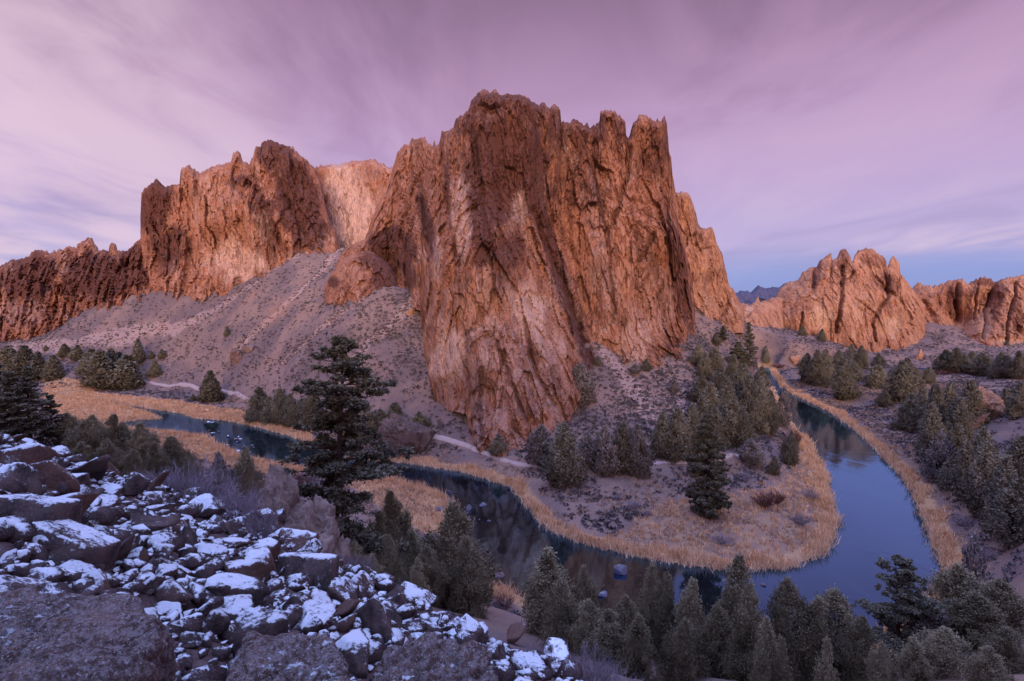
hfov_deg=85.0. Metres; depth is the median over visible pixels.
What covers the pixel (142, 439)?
juniper tree
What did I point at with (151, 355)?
juniper tree
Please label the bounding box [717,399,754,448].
juniper tree
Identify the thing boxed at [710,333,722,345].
juniper tree
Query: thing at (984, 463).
juniper tree
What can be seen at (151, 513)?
boulder
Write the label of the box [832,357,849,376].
juniper tree
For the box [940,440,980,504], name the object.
juniper tree
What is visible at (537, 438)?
juniper tree
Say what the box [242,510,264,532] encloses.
bare shrub
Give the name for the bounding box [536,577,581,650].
juniper tree
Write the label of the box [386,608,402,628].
boulder
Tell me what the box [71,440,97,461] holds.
juniper tree
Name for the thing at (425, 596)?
boulder
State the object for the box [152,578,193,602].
boulder
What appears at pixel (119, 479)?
boulder
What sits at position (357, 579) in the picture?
boulder
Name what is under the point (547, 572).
juniper tree
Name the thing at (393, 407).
juniper tree
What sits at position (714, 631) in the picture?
juniper tree
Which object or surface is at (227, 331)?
juniper tree
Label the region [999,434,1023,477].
juniper tree
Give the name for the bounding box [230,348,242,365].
rock outcrop
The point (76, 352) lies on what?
juniper tree
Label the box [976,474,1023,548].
juniper tree
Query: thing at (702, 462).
pine tree
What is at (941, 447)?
juniper tree
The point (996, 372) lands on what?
juniper tree
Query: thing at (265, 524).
bare shrub
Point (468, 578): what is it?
juniper tree
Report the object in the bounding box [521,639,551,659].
bare shrub
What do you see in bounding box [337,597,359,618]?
boulder
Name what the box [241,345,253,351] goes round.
rock outcrop
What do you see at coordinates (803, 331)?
juniper tree
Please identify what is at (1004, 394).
juniper tree
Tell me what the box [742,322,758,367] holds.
pine tree
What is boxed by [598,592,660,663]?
juniper tree
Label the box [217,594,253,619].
boulder
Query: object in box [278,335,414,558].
pine tree
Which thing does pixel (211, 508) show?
boulder
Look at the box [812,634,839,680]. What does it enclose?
juniper tree
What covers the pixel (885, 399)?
juniper tree
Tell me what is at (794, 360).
rock outcrop
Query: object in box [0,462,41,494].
boulder
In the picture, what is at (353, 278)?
rock outcrop
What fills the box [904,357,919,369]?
juniper tree
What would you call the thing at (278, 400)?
juniper tree
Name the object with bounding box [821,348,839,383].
juniper tree
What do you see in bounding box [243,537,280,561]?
boulder
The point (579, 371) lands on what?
juniper tree
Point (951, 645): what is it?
juniper tree
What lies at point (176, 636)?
boulder
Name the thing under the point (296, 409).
juniper tree
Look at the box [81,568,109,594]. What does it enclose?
boulder
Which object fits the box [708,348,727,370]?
juniper tree
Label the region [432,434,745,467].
path
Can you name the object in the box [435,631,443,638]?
boulder
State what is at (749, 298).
distant hill
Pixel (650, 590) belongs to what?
juniper tree
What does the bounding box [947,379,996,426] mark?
juniper tree
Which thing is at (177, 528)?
boulder
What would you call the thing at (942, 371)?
red brush
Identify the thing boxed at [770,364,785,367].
red brush
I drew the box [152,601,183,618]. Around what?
boulder
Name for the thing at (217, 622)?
boulder
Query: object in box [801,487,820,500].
bare shrub
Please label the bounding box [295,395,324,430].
juniper tree
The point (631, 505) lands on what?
bare shrub
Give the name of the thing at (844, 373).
juniper tree
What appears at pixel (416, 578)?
juniper tree
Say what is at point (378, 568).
juniper tree
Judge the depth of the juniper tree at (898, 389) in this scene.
327.54 m
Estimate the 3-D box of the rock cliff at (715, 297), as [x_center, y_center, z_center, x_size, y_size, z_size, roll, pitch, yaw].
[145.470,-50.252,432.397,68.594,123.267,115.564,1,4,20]
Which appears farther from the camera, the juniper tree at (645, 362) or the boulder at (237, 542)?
the juniper tree at (645, 362)
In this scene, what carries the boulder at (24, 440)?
on the ground at (500, 621)
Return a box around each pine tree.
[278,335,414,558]
[681,414,732,518]
[717,326,728,340]
[725,341,749,367]
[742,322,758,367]
[850,553,952,662]
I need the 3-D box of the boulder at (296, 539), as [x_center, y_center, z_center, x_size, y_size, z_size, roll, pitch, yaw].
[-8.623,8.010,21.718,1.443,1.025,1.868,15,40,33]
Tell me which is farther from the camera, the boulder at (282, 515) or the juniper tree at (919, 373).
the juniper tree at (919, 373)
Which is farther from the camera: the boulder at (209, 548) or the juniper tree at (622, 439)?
the juniper tree at (622, 439)
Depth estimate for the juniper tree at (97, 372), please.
390.94 m
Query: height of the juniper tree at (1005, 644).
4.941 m
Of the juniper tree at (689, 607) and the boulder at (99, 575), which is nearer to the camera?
the boulder at (99, 575)
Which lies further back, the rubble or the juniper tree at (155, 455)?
the juniper tree at (155, 455)
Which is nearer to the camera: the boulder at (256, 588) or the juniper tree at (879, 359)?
the boulder at (256, 588)
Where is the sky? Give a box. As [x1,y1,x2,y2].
[0,0,1023,292]
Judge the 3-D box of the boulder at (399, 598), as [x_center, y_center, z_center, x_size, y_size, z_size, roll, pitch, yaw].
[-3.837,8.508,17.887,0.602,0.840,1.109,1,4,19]
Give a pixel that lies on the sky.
(801, 132)
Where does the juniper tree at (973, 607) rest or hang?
on the ground at (500, 621)
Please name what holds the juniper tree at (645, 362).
on the ground at (500, 621)
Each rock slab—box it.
[0,587,179,680]
[226,630,349,680]
[369,631,497,680]
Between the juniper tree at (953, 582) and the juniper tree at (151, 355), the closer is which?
the juniper tree at (953, 582)
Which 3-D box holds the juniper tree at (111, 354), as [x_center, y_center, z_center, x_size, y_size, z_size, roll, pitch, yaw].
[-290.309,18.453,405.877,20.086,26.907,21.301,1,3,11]
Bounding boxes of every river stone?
[495,572,504,577]
[598,590,606,596]
[613,564,626,574]
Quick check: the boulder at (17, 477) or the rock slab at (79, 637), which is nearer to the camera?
the rock slab at (79, 637)
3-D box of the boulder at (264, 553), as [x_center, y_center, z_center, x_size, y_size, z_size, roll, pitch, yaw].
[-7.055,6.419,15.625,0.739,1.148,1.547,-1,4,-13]
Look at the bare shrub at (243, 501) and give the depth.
25.74 m
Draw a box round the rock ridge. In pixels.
[0,237,156,341]
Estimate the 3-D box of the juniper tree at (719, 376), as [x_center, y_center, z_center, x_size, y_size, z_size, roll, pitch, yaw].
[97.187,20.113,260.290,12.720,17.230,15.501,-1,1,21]
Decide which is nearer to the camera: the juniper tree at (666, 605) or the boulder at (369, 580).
the boulder at (369, 580)
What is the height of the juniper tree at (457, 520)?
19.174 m
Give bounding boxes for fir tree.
[0,363,21,424]
[0,371,38,435]
[5,366,52,438]
[34,394,69,446]
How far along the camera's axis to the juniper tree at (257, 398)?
284.31 m
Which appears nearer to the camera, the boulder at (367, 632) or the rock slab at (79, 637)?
the rock slab at (79, 637)
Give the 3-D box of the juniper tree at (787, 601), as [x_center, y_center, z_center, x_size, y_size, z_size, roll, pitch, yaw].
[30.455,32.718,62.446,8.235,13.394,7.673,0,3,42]
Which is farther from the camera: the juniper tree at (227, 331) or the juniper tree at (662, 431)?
the juniper tree at (227, 331)
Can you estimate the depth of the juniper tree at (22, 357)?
442.05 m
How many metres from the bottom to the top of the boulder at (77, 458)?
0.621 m
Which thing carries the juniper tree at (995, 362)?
on the ground at (500, 621)
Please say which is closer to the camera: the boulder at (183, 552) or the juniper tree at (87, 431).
the boulder at (183, 552)
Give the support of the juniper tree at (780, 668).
on the ground at (500, 621)
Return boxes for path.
[145,380,248,399]
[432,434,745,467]
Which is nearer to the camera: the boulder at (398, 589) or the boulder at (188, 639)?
the boulder at (188, 639)
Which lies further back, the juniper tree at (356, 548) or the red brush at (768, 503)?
the red brush at (768, 503)
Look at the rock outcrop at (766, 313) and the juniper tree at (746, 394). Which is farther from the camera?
the rock outcrop at (766, 313)
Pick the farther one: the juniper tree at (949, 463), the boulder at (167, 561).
the juniper tree at (949, 463)
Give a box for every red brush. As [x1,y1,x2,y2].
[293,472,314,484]
[493,590,516,609]
[747,491,776,509]
[766,489,785,503]
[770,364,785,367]
[785,427,804,441]
[920,368,961,375]
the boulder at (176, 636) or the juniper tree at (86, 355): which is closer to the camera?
the boulder at (176, 636)
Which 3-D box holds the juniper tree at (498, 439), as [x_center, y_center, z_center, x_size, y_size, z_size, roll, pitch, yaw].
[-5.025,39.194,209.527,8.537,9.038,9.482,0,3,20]
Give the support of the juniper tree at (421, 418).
on the ground at (500, 621)
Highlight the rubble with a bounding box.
[0,431,582,680]
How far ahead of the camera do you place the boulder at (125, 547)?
12.13 m
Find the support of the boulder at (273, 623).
on the ground at (500, 621)
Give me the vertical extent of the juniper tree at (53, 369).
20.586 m
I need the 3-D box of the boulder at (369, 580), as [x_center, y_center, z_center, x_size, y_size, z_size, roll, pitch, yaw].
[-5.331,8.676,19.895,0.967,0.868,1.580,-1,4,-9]
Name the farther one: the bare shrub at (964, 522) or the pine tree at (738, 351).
the pine tree at (738, 351)
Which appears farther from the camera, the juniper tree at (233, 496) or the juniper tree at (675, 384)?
the juniper tree at (675, 384)
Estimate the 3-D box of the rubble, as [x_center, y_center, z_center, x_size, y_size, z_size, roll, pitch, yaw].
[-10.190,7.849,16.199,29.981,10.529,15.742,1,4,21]
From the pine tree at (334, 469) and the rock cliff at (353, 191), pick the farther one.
the rock cliff at (353, 191)
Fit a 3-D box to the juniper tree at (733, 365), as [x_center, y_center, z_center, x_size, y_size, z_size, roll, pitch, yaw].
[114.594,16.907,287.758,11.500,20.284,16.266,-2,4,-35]
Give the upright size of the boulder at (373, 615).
1.566 m
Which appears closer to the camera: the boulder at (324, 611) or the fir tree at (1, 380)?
the boulder at (324, 611)
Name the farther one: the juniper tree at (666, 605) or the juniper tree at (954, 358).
the juniper tree at (954, 358)
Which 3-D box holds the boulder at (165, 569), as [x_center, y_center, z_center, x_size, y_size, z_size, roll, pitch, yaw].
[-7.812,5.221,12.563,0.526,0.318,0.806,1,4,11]
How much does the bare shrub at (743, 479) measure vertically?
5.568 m
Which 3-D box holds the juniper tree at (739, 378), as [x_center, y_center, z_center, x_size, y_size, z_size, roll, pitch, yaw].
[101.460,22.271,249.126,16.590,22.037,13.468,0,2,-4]
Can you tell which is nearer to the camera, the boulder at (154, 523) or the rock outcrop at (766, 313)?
the boulder at (154, 523)
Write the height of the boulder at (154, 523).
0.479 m
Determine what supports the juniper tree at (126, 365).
on the ground at (500, 621)
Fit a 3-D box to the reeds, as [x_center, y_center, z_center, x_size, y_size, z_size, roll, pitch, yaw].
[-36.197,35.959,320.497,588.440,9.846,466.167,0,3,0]
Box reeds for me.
[40,363,992,650]
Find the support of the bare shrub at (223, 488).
on the ground at (500, 621)
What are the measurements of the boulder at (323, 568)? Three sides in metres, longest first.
1.789 x 1.384 x 1.182 m
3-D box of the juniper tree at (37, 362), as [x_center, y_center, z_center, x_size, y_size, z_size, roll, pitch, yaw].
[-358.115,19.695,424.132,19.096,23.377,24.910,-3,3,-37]
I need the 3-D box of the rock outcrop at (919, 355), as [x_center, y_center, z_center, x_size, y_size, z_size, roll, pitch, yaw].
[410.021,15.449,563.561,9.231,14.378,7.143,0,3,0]
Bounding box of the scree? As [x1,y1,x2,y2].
[2,253,986,425]
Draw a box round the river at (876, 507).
[116,367,942,648]
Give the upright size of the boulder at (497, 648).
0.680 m
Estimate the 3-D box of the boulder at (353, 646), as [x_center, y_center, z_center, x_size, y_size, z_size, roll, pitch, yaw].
[-3.323,6.371,11.427,0.773,0.752,1.435,-3,4,-36]
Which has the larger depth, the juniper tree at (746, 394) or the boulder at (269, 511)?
the juniper tree at (746, 394)
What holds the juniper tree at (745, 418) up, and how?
on the ground at (500, 621)
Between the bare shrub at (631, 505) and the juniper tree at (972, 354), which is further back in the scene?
the juniper tree at (972, 354)
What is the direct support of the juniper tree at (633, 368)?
on the ground at (500, 621)
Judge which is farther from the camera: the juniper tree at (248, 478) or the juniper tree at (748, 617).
the juniper tree at (248, 478)
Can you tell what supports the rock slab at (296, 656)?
on the ground at (500, 621)
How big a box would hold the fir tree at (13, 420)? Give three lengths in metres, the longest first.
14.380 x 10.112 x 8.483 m
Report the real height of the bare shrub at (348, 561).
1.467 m
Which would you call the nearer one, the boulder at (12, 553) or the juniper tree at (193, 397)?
the boulder at (12, 553)
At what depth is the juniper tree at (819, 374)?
392.76 m
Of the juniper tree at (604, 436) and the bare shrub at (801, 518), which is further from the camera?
the juniper tree at (604, 436)
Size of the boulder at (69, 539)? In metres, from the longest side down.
1.627 x 1.236 x 0.805 m
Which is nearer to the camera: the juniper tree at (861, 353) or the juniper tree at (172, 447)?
the juniper tree at (172, 447)
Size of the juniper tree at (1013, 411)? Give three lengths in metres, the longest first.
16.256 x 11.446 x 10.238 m
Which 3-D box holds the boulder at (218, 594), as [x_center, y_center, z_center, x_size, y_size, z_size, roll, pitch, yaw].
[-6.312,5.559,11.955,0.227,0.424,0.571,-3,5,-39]
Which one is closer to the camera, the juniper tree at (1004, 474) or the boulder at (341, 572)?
the boulder at (341, 572)
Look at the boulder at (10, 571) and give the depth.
9.22 m
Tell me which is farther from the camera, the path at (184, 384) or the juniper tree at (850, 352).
the juniper tree at (850, 352)
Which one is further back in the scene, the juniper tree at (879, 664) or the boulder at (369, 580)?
the juniper tree at (879, 664)
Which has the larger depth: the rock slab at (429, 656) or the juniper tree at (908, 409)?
the juniper tree at (908, 409)
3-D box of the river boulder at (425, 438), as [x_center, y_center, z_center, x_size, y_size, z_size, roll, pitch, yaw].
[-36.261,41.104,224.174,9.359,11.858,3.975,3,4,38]
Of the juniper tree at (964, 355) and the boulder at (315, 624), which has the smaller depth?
the boulder at (315, 624)
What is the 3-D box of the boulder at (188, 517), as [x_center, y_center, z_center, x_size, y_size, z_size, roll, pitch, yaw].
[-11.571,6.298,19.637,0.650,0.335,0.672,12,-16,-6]
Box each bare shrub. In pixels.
[132,452,226,498]
[133,463,198,487]
[183,461,250,504]
[216,481,271,520]
[220,485,266,515]
[229,495,282,540]
[343,552,373,566]
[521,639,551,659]
[557,628,622,680]
[588,656,646,680]
[625,498,641,507]
[704,532,735,544]
[737,467,754,481]
[788,510,814,525]
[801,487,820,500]
[946,511,975,525]
[964,543,996,559]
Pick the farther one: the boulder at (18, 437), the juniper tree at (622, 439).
the juniper tree at (622, 439)
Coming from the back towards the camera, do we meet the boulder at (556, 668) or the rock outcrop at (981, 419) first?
the rock outcrop at (981, 419)
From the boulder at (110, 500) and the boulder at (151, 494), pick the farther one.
the boulder at (151, 494)
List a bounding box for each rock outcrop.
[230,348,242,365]
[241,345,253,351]
[324,250,397,305]
[741,297,783,328]
[789,355,800,365]
[914,349,922,358]
[968,413,989,429]
[974,386,1007,419]
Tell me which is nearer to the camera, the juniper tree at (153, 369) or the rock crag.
the rock crag
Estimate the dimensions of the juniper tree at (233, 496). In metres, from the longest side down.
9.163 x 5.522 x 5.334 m
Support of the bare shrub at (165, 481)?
on the ground at (500, 621)
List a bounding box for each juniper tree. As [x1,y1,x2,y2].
[0,345,16,370]
[4,345,34,376]
[28,351,45,380]
[37,355,67,381]
[44,412,90,446]
[56,343,70,357]
[59,417,120,456]
[67,345,83,360]
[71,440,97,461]
[73,348,94,375]
[75,414,107,446]
[76,349,123,390]
[92,412,132,471]
[93,438,127,471]
[103,348,118,379]
[104,354,147,390]
[116,351,122,358]
[117,448,150,477]
[118,420,162,473]
[120,425,132,445]
[131,338,145,363]
[144,441,178,484]
[145,360,163,376]
[148,351,154,358]
[150,435,209,482]
[156,349,166,358]
[174,449,209,497]
[189,394,195,400]
[196,370,226,402]
[223,326,230,335]
[224,481,241,515]
[231,446,265,508]
[243,386,267,423]
[257,395,272,425]
[263,388,287,425]
[278,393,296,427]
[289,398,307,424]
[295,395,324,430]
[350,540,384,564]
[355,406,377,438]
[356,529,392,570]
[363,552,390,573]
[365,507,399,562]
[370,534,412,584]
[373,408,384,427]
[377,402,410,426]
[381,488,426,573]
[390,528,433,587]
[405,543,456,608]
[408,556,433,607]
[409,411,432,426]
[409,498,503,610]
[442,533,494,620]
[488,433,510,455]
[516,545,583,638]
[518,422,552,465]
[536,421,593,489]
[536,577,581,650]
[562,598,610,655]
[564,564,604,632]
[569,362,598,403]
[574,430,596,467]
[578,607,629,663]
[583,421,624,476]
[593,356,602,364]
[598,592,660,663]
[602,422,635,476]
[609,612,670,680]
[620,423,657,479]
[628,364,641,373]
[633,556,675,657]
[639,358,652,370]
[646,409,676,460]
[646,569,678,662]
[654,576,719,670]
[654,617,713,680]
[659,406,692,463]
[666,379,681,392]
[679,402,700,453]
[684,373,710,402]
[689,343,702,364]
[691,602,748,679]
[695,352,714,379]
[695,397,717,422]
[696,382,724,416]
[705,551,761,677]
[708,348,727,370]
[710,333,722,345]
[710,365,727,393]
[711,404,732,447]
[713,377,742,409]
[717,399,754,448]
[724,354,738,381]
[725,578,780,680]
[730,366,749,407]
[730,405,759,447]
[739,373,761,430]
[740,363,751,373]
[741,645,772,680]
[742,614,778,678]
[745,375,776,433]
[749,576,823,680]
[753,364,775,403]
[759,390,782,436]
[761,346,770,363]
[765,455,780,474]
[769,633,799,680]
[779,430,802,465]
[792,595,843,680]
[796,352,814,383]
[798,326,806,335]
[800,349,830,387]
[802,583,872,680]
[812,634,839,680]
[816,329,827,341]
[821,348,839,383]
[822,614,888,680]
[827,363,864,401]
[831,350,845,366]
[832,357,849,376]
[843,343,857,365]
[850,360,864,381]
[852,345,869,368]
[859,364,894,388]
[862,640,902,680]
[870,353,887,366]
[873,389,893,407]
[877,360,921,402]
[888,635,939,680]
[889,392,922,432]
[895,598,972,654]
[900,625,972,680]
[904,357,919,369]
[907,402,949,460]
[910,366,926,385]
[912,562,986,640]
[914,383,950,438]
[916,385,927,417]
[916,428,962,482]
[921,366,938,383]
[924,591,1023,658]
[930,349,951,372]
[934,457,959,490]
[937,424,970,464]
[939,347,967,372]
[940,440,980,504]
[942,380,959,412]
[945,397,981,442]
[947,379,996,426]
[954,439,1002,519]
[959,425,1001,457]
[959,575,1023,638]
[961,352,991,375]
[961,528,987,591]
[962,353,971,368]
[962,645,1018,680]
[966,625,1023,674]
[968,351,976,358]
[975,454,1021,538]
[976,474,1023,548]
[983,352,1004,378]
[988,355,1013,378]
[998,388,1017,407]
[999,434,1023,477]
[1001,350,1023,379]
[1001,381,1023,418]
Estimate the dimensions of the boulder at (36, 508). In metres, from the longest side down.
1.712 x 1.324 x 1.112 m
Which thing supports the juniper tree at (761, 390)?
on the ground at (500, 621)
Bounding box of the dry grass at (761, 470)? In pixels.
[109,379,984,546]
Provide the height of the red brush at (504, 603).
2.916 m
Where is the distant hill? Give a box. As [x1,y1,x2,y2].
[735,282,786,304]
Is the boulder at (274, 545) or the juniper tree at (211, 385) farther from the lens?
the juniper tree at (211, 385)
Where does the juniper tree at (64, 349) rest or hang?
on the ground at (500, 621)
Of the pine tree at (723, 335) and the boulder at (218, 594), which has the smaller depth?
the boulder at (218, 594)
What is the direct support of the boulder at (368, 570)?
on the ground at (500, 621)
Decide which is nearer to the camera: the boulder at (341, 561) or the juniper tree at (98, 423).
the boulder at (341, 561)
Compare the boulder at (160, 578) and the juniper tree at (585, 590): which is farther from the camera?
the juniper tree at (585, 590)
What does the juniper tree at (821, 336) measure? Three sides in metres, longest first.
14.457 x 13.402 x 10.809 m
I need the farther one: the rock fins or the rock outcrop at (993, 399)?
the rock fins
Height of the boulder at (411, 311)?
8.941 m
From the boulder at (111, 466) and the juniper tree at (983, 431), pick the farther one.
the juniper tree at (983, 431)
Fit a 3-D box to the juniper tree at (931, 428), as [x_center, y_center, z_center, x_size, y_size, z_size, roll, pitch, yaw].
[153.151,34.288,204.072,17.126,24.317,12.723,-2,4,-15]
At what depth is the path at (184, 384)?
385.33 m
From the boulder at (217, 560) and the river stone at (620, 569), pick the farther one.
the river stone at (620, 569)
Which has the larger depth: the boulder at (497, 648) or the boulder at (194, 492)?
the boulder at (194, 492)
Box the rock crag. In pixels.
[252,463,351,565]
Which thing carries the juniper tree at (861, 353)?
on the ground at (500, 621)
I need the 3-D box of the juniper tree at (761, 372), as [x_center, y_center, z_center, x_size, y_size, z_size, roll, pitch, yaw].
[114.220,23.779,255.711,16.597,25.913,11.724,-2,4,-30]
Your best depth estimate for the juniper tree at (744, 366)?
306.87 m
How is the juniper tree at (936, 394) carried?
on the ground at (500, 621)
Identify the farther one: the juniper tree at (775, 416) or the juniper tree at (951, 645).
the juniper tree at (775, 416)
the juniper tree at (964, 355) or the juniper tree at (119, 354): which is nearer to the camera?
the juniper tree at (119, 354)
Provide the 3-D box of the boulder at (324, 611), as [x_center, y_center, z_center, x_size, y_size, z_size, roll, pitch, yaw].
[-4.596,6.445,12.714,1.107,0.638,1.263,0,4,-6]
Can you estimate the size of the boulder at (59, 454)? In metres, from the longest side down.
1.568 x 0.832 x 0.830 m
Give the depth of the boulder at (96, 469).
18.87 m
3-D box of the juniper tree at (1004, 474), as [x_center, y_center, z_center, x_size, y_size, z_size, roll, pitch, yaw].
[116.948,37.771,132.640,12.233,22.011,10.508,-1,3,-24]
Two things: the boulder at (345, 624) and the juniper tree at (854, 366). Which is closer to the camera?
the boulder at (345, 624)
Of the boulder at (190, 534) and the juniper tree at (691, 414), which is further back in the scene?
the juniper tree at (691, 414)
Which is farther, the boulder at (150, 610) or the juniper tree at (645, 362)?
the juniper tree at (645, 362)
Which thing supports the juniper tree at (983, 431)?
on the ground at (500, 621)
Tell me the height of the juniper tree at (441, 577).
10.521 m
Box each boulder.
[0,444,57,463]
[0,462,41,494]
[0,494,82,522]
[0,548,16,560]
[0,575,48,591]
[7,569,15,574]
[10,433,28,440]
[17,438,42,444]
[17,442,65,456]
[28,460,79,494]
[31,562,52,568]
[32,519,121,569]
[51,445,71,456]
[57,492,98,514]
[58,559,96,573]
[65,454,85,462]
[68,461,86,468]
[69,454,110,480]
[71,473,90,486]
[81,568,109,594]
[82,488,105,494]
[87,520,99,526]
[93,457,119,475]
[95,526,112,535]
[98,494,119,507]
[100,483,124,496]
[115,477,124,481]
[115,533,135,561]
[121,472,148,495]
[123,505,145,520]
[127,547,148,561]
[130,534,140,550]
[131,515,180,531]
[134,570,159,593]
[142,491,167,503]
[144,503,175,512]
[144,607,158,617]
[146,469,169,490]
[146,508,173,531]
[152,543,174,557]
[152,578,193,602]
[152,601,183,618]
[155,563,177,576]
[156,575,165,583]
[162,559,191,575]
[168,500,184,506]
[171,633,180,640]
[172,519,186,532]
[178,547,197,557]
[178,631,204,648]
[181,514,192,520]
[181,523,197,546]
[182,487,199,497]
[191,493,226,518]
[197,543,228,557]
[201,538,212,541]
[202,609,230,635]
[204,514,226,532]
[205,572,269,607]
[206,558,223,563]
[211,538,223,544]
[213,592,223,595]
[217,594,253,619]
[222,536,252,548]
[223,516,247,537]
[224,559,269,580]
[228,634,233,643]
[232,610,288,658]
[234,605,268,628]
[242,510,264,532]
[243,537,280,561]
[243,545,276,580]
[260,508,276,526]
[276,508,286,522]
[276,552,339,591]
[278,528,319,550]
[282,595,303,608]
[293,592,307,601]
[293,599,336,629]
[299,538,322,552]
[302,581,309,590]
[303,616,322,634]
[307,587,334,604]
[327,577,357,602]
[335,628,369,678]
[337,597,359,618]
[337,613,356,632]
[338,566,345,575]
[339,559,343,567]
[342,564,352,570]
[350,574,368,590]
[355,565,376,575]
[355,598,393,643]
[357,570,376,589]
[363,629,371,638]
[378,413,436,458]
[381,593,405,605]
[386,585,404,598]
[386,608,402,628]
[396,603,415,619]
[401,581,438,606]
[401,630,409,637]
[406,307,415,317]
[417,429,430,452]
[418,619,443,632]
[430,617,439,624]
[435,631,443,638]
[455,613,488,644]
[487,640,505,659]
[507,621,527,644]
[509,651,544,664]
[540,637,569,661]
[550,662,561,677]
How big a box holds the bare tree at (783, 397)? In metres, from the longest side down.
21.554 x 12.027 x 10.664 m
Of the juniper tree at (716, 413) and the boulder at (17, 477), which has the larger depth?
the juniper tree at (716, 413)
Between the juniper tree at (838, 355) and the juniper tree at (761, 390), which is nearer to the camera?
the juniper tree at (761, 390)
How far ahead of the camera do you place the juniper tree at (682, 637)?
53.09 m
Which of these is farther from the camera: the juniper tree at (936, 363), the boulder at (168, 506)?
the juniper tree at (936, 363)
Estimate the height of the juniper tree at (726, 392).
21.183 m
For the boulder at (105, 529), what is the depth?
13.22 m
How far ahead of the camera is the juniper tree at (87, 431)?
116.43 m
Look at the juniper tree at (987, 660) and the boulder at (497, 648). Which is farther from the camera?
the juniper tree at (987, 660)
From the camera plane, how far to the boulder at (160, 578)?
11.59 m
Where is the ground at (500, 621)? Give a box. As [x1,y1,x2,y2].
[0,247,1023,680]
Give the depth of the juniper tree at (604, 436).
181.77 m
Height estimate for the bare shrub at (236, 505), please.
2.212 m
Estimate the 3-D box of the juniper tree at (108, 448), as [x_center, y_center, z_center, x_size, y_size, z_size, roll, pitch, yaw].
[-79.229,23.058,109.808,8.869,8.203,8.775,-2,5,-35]
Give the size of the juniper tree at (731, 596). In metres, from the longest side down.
17.400 x 8.837 x 7.543 m
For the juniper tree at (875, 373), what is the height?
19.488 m
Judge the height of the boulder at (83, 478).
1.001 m
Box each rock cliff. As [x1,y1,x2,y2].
[140,139,338,301]
[315,158,392,247]
[335,89,694,457]
[676,191,743,332]
[912,274,1023,346]
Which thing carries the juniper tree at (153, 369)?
on the ground at (500, 621)
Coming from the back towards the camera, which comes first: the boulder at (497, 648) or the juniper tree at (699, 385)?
the juniper tree at (699, 385)
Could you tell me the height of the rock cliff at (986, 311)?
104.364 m
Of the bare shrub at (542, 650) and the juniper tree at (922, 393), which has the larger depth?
the juniper tree at (922, 393)
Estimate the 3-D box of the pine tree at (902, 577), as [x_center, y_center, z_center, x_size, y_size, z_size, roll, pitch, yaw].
[43.826,30.711,63.821,8.631,13.392,11.316,1,4,17]
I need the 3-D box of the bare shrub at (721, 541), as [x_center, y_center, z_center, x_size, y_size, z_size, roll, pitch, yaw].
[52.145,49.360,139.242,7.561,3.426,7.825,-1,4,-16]
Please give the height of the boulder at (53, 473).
1.213 m
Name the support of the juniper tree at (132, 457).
on the ground at (500, 621)
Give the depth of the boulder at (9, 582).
8.50 m
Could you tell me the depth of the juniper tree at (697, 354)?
290.76 m
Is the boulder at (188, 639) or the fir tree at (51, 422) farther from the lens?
the fir tree at (51, 422)
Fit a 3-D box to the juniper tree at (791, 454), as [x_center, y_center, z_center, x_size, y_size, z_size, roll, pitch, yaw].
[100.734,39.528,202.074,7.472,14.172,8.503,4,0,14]
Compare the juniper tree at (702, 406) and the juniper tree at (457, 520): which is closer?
the juniper tree at (457, 520)
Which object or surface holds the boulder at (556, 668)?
on the ground at (500, 621)
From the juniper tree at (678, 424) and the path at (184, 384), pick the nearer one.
the juniper tree at (678, 424)
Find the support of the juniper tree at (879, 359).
on the ground at (500, 621)
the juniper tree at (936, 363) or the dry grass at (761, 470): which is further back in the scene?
the juniper tree at (936, 363)
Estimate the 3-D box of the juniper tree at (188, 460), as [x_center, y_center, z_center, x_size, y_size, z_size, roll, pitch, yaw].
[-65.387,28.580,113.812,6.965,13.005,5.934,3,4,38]
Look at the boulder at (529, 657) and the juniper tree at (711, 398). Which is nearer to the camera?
the boulder at (529, 657)
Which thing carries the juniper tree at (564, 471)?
on the ground at (500, 621)
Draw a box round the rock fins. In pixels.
[776,247,924,351]
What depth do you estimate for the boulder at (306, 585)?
15.64 m
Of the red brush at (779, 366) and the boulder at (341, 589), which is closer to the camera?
the boulder at (341, 589)
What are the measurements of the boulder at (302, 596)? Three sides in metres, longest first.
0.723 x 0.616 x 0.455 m
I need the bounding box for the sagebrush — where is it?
[0,247,1023,617]
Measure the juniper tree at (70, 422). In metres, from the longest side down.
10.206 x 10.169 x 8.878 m
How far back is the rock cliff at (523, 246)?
284.57 m
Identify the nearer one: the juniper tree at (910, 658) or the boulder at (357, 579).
the boulder at (357, 579)
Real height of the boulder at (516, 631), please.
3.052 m
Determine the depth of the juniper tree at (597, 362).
272.18 m
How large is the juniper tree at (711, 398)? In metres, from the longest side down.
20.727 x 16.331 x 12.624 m
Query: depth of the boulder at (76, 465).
20.43 m
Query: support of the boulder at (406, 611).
on the ground at (500, 621)
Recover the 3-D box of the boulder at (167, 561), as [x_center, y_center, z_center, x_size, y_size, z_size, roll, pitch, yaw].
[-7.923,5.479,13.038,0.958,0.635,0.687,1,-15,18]
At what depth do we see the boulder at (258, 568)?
14.06 m

